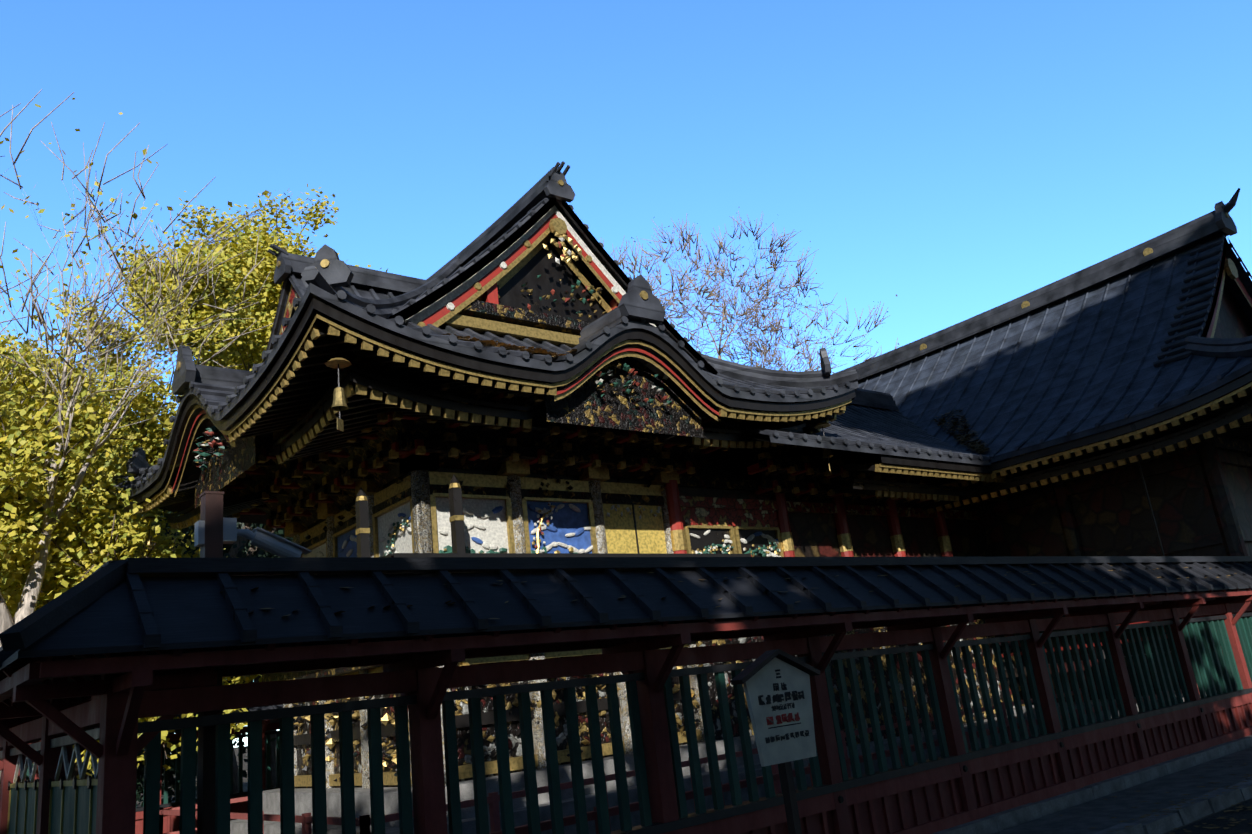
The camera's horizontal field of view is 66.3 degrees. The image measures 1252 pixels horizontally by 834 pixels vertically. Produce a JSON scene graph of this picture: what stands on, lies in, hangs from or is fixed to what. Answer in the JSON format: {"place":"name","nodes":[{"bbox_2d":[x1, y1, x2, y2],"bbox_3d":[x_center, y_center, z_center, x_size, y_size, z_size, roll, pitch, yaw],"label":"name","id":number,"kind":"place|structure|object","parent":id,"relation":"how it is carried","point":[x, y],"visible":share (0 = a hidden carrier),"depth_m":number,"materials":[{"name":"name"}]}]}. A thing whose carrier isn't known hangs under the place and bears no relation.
{"place":"outdoors","nodes":[
{"label":"outdoors","id":0,"kind":"place"},
{"bbox_2d":[0,0,1251,747],"label":"sky","id":1,"kind":"structure","parent":0,"point":[959,160],"materials":[{"name":"blue"}]},
{"bbox_2d":[136,746,1251,833],"bbox_3d":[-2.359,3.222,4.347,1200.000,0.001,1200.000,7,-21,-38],"label":"ground","id":2,"kind":"structure","parent":0,"point":[245,780],"depth_m":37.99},
{"bbox_2d":[0,559,216,833],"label":"fence","id":3,"kind":"object","parent":2,"relation":"on","point":[56,717],"visible":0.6,"depth_m":5.23,"materials":[{"name":"red paint"}]},
{"bbox_2d":[0,307,261,779],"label":"tree","id":4,"kind":"object","parent":2,"relation":"on","point":[97,527],"visible":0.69,"depth_m":13.87,"materials":[{"name":"yellow leaves"},{"name":"bark"}]},
{"bbox_2d":[0,89,274,783],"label":"bare tree","id":5,"kind":"object","parent":2,"relation":"on","point":[28,602],"visible":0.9,"depth_m":13.63,"materials":[{"name":"grey plant"}]},
{"bbox_2d":[26,704,283,833],"bbox_3d":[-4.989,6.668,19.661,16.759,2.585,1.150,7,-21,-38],"label":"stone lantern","id":6,"kind":"object","parent":2,"relation":"on","point":[171,823],"depth_m":17.60,"materials":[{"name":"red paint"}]},
{"bbox_2d":[32,510,292,806],"bbox_3d":[-12.266,5.521,23.633,9.403,9.669,10.704,7,-21,-38],"label":"shrub","id":7,"kind":"object","parent":2,"relation":"on","point":[261,553],"visible":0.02,"depth_m":22.41,"materials":[{"name":"green plant"}]},
{"bbox_2d":[55,183,387,792],"bbox_3d":[-8.703,1.991,25.230,10.374,15.593,12.365,7,-21,-38],"label":"tree","id":8,"kind":"object","parent":2,"relation":"on","point":[238,351],"visible":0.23,"depth_m":21.77,"materials":[{"name":"yellow green leaves"},{"name":"pale bark"}]},
{"bbox_2d":[194,491,311,833],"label":"security camera","id":9,"kind":"object","parent":2,"relation":"on","point":[215,530],"visible":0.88,"depth_m":5.60,"materials":[{"name":"grey metal"}]},
{"bbox_2d":[223,524,292,788],"bbox_3d":[-9.601,6.820,30.592,9.160,10.009,14.173,7,-21,-38],"label":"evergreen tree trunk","id":10,"kind":"object","parent":2,"relation":"on","point":[273,761],"depth_m":26.53,"materials":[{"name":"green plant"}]},
{"bbox_2d":[111,161,858,833],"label":"temple building","id":11,"kind":"structure","parent":2,"relation":"on","point":[531,373],"depth_m":12.35,"materials":[{"name":"black tile"}]},
{"bbox_2d":[18,556,1251,833],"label":"fence","id":12,"kind":"object","parent":2,"relation":"on","point":[410,624],"visible":1,"depth_m":7.00,"materials":[{"name":"red paint"}]},
{"bbox_2d":[159,686,1199,833],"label":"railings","id":13,"kind":"object","parent":2,"relation":"on","point":[363,822],"visible":0.17,"depth_m":9.90,"materials":[{"name":"red wood"}]},
{"bbox_2d":[603,207,898,373],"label":"bare tree","id":14,"kind":"object","parent":2,"relation":"on","point":[754,309],"visible":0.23,"depth_m":41.64,"materials":[{"name":"brown plant"}]},
{"bbox_2d":[665,388,1053,801],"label":"temple building","id":15,"kind":"structure","parent":2,"relation":"on","point":[800,500],"depth_m":15.77,"materials":[{"name":"black tile"}]},
{"bbox_2d":[830,188,1251,733],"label":"temple building","id":16,"kind":"structure","parent":2,"relation":"on","point":[1081,380],"depth_m":17.75,"materials":[{"name":"black tile"}]},
{"bbox_2d":[993,747,1251,833],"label":"apron strip","id":17,"kind":"object","parent":2,"relation":"on","point":[1097,814],"depth_m":9.52,"materials":[{"name":"stone"}]},
{"bbox_2d":[730,649,819,833],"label":"signboard","id":18,"kind":"object","parent":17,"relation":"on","point":[776,686],"visible":1,"depth_m":6.37,"materials":[{"name":"white wood"}]},
{"bbox_2d":[1128,441,1181,618],"bbox_3d":[8.605,2.637,15.198,0.222,4.695,0.036,7,-21,-38],"label":"conductor pole","id":19,"kind":"object","parent":2,"relation":"on","point":[1148,499],"visible":0.44,"depth_m":15.60,"materials":[{"name":"grey metal"}]},
{"bbox_2d":[1094,776,1251,833],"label":"kerb stones","id":20,"kind":"object","parent":2,"relation":"on","point":[1201,806],"visible":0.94,"depth_m":8.43,"materials":[{"name":"grey stone"}]},
{"bbox_2d":[1168,799,1251,833],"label":"ground","id":21,"kind":"structure","parent":2,"relation":"on","point":[1243,826],"depth_m":8.13,"materials":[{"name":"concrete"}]},
{"bbox_2d":[1059,763,1251,833],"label":"fallen leaves","id":22,"kind":"object","parent":21,"relation":"on","point":[1237,810],"visible":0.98,"depth_m":8.56,"materials":[{"name":"brown plant"}]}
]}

